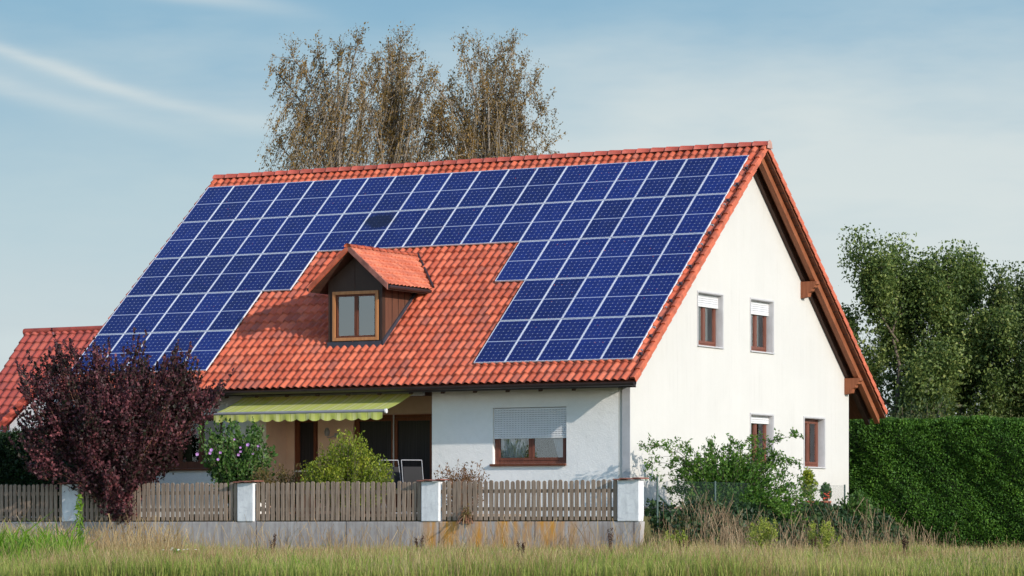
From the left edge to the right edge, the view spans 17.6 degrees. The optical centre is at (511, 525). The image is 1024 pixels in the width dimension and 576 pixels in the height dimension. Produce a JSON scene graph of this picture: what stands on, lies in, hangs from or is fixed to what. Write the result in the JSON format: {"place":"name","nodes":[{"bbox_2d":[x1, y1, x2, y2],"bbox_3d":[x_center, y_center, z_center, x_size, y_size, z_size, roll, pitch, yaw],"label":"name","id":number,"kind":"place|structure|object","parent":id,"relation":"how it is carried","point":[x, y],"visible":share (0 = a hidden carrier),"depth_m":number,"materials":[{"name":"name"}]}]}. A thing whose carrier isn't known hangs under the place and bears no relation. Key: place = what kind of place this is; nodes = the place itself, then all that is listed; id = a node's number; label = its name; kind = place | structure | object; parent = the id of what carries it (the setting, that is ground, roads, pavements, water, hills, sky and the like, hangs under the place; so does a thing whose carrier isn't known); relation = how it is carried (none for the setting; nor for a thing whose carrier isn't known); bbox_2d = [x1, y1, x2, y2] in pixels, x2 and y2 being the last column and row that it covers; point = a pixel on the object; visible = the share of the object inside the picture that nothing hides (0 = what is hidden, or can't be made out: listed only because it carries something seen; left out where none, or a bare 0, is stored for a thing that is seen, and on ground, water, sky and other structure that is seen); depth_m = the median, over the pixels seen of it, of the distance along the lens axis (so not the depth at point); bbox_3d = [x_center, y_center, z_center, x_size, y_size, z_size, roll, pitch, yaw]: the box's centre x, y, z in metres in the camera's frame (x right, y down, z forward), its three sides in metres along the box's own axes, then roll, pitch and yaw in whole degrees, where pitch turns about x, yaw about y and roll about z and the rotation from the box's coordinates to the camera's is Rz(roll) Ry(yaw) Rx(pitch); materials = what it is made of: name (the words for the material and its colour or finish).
{"place":"outdoors","nodes":[
{"label":"outdoors","id":0,"kind":"place"},
{"bbox_2d":[0,510,96,559],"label":"tall green grass","id":1,"kind":"structure","parent":0,"point":[23,540],"depth_m":54.64,"materials":[{"name":"green plant"}]},
{"bbox_2d":[0,505,646,553],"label":"tall dry grass","id":2,"kind":"structure","parent":0,"point":[141,542],"depth_m":68.76,"materials":[{"name":"beige plant"}]},
{"bbox_2d":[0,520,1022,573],"bbox_3d":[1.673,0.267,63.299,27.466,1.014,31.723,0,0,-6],"label":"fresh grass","id":3,"kind":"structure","parent":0,"point":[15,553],"depth_m":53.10,"materials":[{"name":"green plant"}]},
{"bbox_2d":[0,516,1023,575],"bbox_3d":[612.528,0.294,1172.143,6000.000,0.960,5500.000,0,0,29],"label":"ground","id":4,"kind":"structure","parent":0,"point":[648,534],"depth_m":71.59,"materials":[{"name":"green plant"}]},
{"bbox_2d":[0,326,101,432],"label":"neighbouring house","id":5,"kind":"structure","parent":4,"relation":"on","point":[36,342],"depth_m":104.55,"materials":[{"name":"tile"}]},
{"bbox_2d":[0,425,108,516],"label":"garden hedge","id":6,"kind":"object","parent":4,"relation":"on","point":[12,470],"visible":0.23,"depth_m":80.28,"materials":[{"name":"green plant"}]},
{"bbox_2d":[74,493,84,549],"bbox_3d":[-7.577,0.100,58.101,0.195,1.329,0.168,0,0,-34],"label":"tall weed","id":7,"kind":"object","parent":4,"relation":"on","point":[81,518],"visible":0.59,"depth_m":58.09,"materials":[{"name":"green plant"}]},
{"bbox_2d":[8,327,233,528],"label":"smoke bush","id":8,"kind":"object","parent":4,"relation":"on","point":[118,436],"visible":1,"depth_m":75.54,"materials":[{"name":"purple plant"}]},
{"bbox_2d":[172,548,196,557],"bbox_3d":[-5.609,0.572,56.035,0.362,0.391,0.672,0,0,29],"label":"yarrow","id":9,"kind":"object","parent":4,"relation":"on","point":[178,551],"visible":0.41,"depth_m":55.98,"materials":[{"name":"green plant"}]},
{"bbox_2d":[196,414,279,516],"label":"rose of sharon","id":10,"kind":"object","parent":4,"relation":"on","point":[229,461],"visible":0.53,"depth_m":75.07,"materials":[{"name":"green plant"}]},
{"bbox_2d":[269,533,276,549],"bbox_3d":[-4.328,0.444,60.043,0.152,0.610,0.221,0,0,-5],"label":"seed stalk","id":11,"kind":"object","parent":4,"relation":"on","point":[274,540],"visible":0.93,"depth_m":60.06,"materials":[{"name":"brown plant"}]},
{"bbox_2d":[249,463,311,516],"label":"shrub","id":12,"kind":"object","parent":4,"relation":"on","point":[265,477],"visible":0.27,"depth_m":74.44,"materials":[{"name":"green plant"}]},
{"bbox_2d":[255,22,385,170],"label":"birch tree","id":13,"kind":"object","parent":4,"relation":"on","point":[336,149],"visible":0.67,"depth_m":105.85,"materials":[{"name":"brown plant"}]},
{"bbox_2d":[0,477,648,553],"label":"garden fence","id":14,"kind":"object","parent":4,"relation":"on","point":[429,500],"visible":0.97,"depth_m":72.32,"materials":[{"name":"concrete"}]},
{"bbox_2d":[296,428,396,516],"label":"rounded shrub","id":15,"kind":"object","parent":4,"relation":"on","point":[349,465],"visible":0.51,"depth_m":73.43,"materials":[{"name":"green plant"}]},
{"bbox_2d":[189,514,520,516],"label":"terrace","id":16,"kind":"structure","parent":4,"relation":"on","point":[360,516],"depth_m":74.70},
{"bbox_2d":[379,460,401,513],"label":"folding chair","id":17,"kind":"object","parent":16,"relation":"on","point":[396,476],"visible":0.25,"depth_m":75.82,"materials":[{"name":"grey metal"}]},
{"bbox_2d":[401,460,423,513],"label":"folding chair","id":18,"kind":"object","parent":16,"relation":"on","point":[412,474],"visible":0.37,"depth_m":75.63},
{"bbox_2d":[335,21,454,166],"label":"birch tree","id":19,"kind":"object","parent":4,"relation":"on","point":[392,123],"visible":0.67,"depth_m":106.98,"materials":[{"name":"brown plant"}]},
{"bbox_2d":[414,535,423,550],"bbox_3d":[-1.708,0.454,61.041,0.278,0.607,0.148,0,0,40],"label":"seed stalk","id":20,"kind":"object","parent":4,"relation":"on","point":[421,542],"visible":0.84,"depth_m":61.03,"materials":[{"name":"brown plant"}]},
{"bbox_2d":[433,459,489,516],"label":"dry shrub","id":21,"kind":"object","parent":4,"relation":"on","point":[469,477],"visible":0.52,"depth_m":71.94,"materials":[{"name":"brown plant"}]},
{"bbox_2d":[53,140,887,516],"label":"house","id":22,"kind":"structure","parent":4,"relation":"on","point":[585,316],"depth_m":79.19,"materials":[{"name":"paint"}]},
{"bbox_2d":[161,415,222,470],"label":"window","id":23,"kind":"structure","parent":22,"relation":"in","point":[193,463],"depth_m":80.22,"materials":[{"name":"brown wood"}]},
{"bbox_2d":[295,419,317,513],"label":"patio door","id":24,"kind":"structure","parent":22,"relation":"in","point":[306,432],"depth_m":80.08,"materials":[{"name":"brown wood"}]},
{"bbox_2d":[354,414,431,513],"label":"patio door","id":25,"kind":"structure","parent":22,"relation":"in","point":[401,437],"depth_m":78.76,"materials":[{"name":"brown wood"}]},
{"bbox_2d":[489,407,565,465],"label":"window","id":26,"kind":"structure","parent":22,"relation":"in","point":[513,427],"depth_m":75.74,"materials":[{"name":"grey plastic"}]},
{"bbox_2d":[697,290,723,348],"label":"window","id":27,"kind":"structure","parent":22,"relation":"in","point":[710,306],"depth_m":78.38,"materials":[{"name":"red wood"}]},
{"bbox_2d":[750,413,773,461],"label":"window","id":28,"kind":"structure","parent":22,"relation":"in","point":[763,423],"depth_m":80.92,"materials":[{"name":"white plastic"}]},
{"bbox_2d":[750,297,774,353],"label":"window","id":29,"kind":"structure","parent":22,"relation":"in","point":[761,312],"depth_m":80.92,"materials":[{"name":"red wood"}]},
{"bbox_2d":[803,416,825,468],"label":"window","id":30,"kind":"structure","parent":22,"relation":"in","point":[814,444],"depth_m":83.72,"materials":[{"name":"red wood"}]},
{"bbox_2d":[402,26,565,161],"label":"birch tree","id":31,"kind":"object","parent":4,"relation":"on","point":[471,139],"visible":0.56,"depth_m":107.11,"materials":[{"name":"brown plant"}]},
{"bbox_2d":[516,541,524,554],"bbox_3d":[0.155,0.503,57.020,0.162,0.490,0.223,0,0,3],"label":"seed stalk","id":32,"kind":"object","parent":4,"relation":"on","point":[523,546],"visible":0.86,"depth_m":56.96,"materials":[{"name":"plant"}]},
{"bbox_2d":[607,528,613,553],"bbox_3d":[1.761,0.375,60.039,0.138,0.686,0.188,0,0,-14],"label":"seed stalk","id":33,"kind":"object","parent":4,"relation":"on","point":[610,537],"visible":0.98,"depth_m":60.03,"materials":[{"name":"brown plant"}]},
{"bbox_2d":[661,530,687,546],"bbox_3d":[3.244,0.441,64.977,0.584,0.727,0.579,0,0,29],"label":"goldenrod","id":34,"kind":"object","parent":4,"relation":"on","point":[678,538],"visible":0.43,"depth_m":64.97,"materials":[{"name":"green plant"}]},
{"bbox_2d":[678,536,690,552],"bbox_3d":[3.026,0.465,58.036,0.158,0.578,0.263,0,0,-39],"label":"seed stalk","id":35,"kind":"object","parent":4,"relation":"on","point":[684,542],"visible":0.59,"depth_m":58.04,"materials":[{"name":"plant"}]},
{"bbox_2d":[637,427,822,525],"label":"arching shrub","id":36,"kind":"object","parent":4,"relation":"on","point":[734,470],"visible":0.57,"depth_m":73.50,"materials":[{"name":"green plant"}]},
{"bbox_2d":[656,476,845,528],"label":"wire fence","id":37,"kind":"object","parent":4,"relation":"on","point":[715,490],"visible":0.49,"depth_m":71.79,"materials":[{"name":"grey metal"}]},
{"bbox_2d":[744,517,778,552],"bbox_3d":[4.826,0.313,64.055,0.676,0.984,0.714,0,0,2],"label":"goldenrod","id":38,"kind":"object","parent":4,"relation":"on","point":[766,533],"visible":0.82,"depth_m":63.93,"materials":[{"name":"green plant"}]},
{"bbox_2d":[644,495,909,549],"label":"ground cover","id":39,"kind":"object","parent":4,"relation":"on","point":[754,510],"visible":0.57,"depth_m":72.78,"materials":[{"name":"green plant"}]},
{"bbox_2d":[628,484,966,550],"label":"rusty stalks","id":40,"kind":"object","parent":4,"relation":"on","point":[723,532],"visible":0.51,"depth_m":70.33,"materials":[{"name":"brown plant"}]},
{"bbox_2d":[810,536,816,552],"bbox_3d":[5.637,0.456,61.995,0.140,0.569,0.222,0,0,-43],"label":"seed stalk","id":41,"kind":"object","parent":4,"relation":"on","point":[812,542],"visible":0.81,"depth_m":61.97,"materials":[{"name":"plant"}]},
{"bbox_2d":[804,519,845,552],"bbox_3d":[6.045,0.351,64.278,0.812,0.943,0.533,0,0,-9],"label":"goldenrod","id":42,"kind":"object","parent":4,"relation":"on","point":[827,537],"visible":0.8,"depth_m":64.23,"materials":[{"name":"green plant"}]},
{"bbox_2d":[835,489,879,523],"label":"corner shrub","id":43,"kind":"object","parent":4,"relation":"on","point":[863,506],"visible":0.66,"depth_m":77.51,"materials":[{"name":"green plant"}]},
{"bbox_2d":[901,535,908,559],"bbox_3d":[7.116,0.462,60.030,0.099,0.580,0.163,0,0,-36],"label":"seed stalk","id":44,"kind":"object","parent":4,"relation":"on","point":[905,544],"visible":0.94,"depth_m":60.02,"materials":[{"name":"plant"}]},
{"bbox_2d":[885,378,964,419],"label":"understorey bush","id":45,"kind":"object","parent":4,"relation":"on","point":[940,401],"visible":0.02,"depth_m":96.07,"materials":[{"name":"green plant"}]},
{"bbox_2d":[836,222,1019,422],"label":"deciduous tree","id":46,"kind":"object","parent":4,"relation":"on","point":[887,285],"visible":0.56,"depth_m":99.00,"materials":[{"name":"green plant"}]},
{"bbox_2d":[849,410,1023,550],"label":"tall hedge","id":47,"kind":"object","parent":4,"relation":"on","point":[942,475],"visible":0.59,"depth_m":87.32,"materials":[{"name":"green plant"}]},
{"bbox_2d":[868,239,1023,417],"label":"deciduous tree","id":48,"kind":"object","parent":4,"relation":"on","point":[965,294],"visible":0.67,"depth_m":99.41,"materials":[{"name":"green plant"}]},
{"bbox_2d":[960,259,1023,417],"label":"deciduous tree","id":49,"kind":"object","parent":4,"relation":"on","point":[999,295],"visible":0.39,"depth_m":99.58,"materials":[{"name":"green plant"}]},
{"bbox_2d":[983,271,1023,417],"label":"deciduous tree","id":50,"kind":"object","parent":4,"relation":"on","point":[1008,331],"visible":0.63,"depth_m":98.49,"materials":[{"name":"green plant"}]},
{"bbox_2d":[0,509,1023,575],"bbox_3d":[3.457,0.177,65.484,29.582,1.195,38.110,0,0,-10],"label":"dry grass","id":51,"kind":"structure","parent":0,"point":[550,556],"depth_m":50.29,"materials":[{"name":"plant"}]},
{"bbox_2d":[0,0,1023,416],"label":"sky","id":52,"kind":"structure","parent":0,"point":[117,117],"materials":[{"name":"blue"}]},
{"bbox_2d":[799,467,818,502],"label":"potted plant","id":53,"kind":"object","parent":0,"point":[809,475],"visible":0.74,"depth_m":77.72,"materials":[{"name":"green plant"}]},
{"bbox_2d":[820,482,831,502],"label":"potted plant","id":54,"kind":"object","parent":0,"point":[829,488],"visible":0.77,"depth_m":78.35,"materials":[{"name":"green plant"}]}
]}

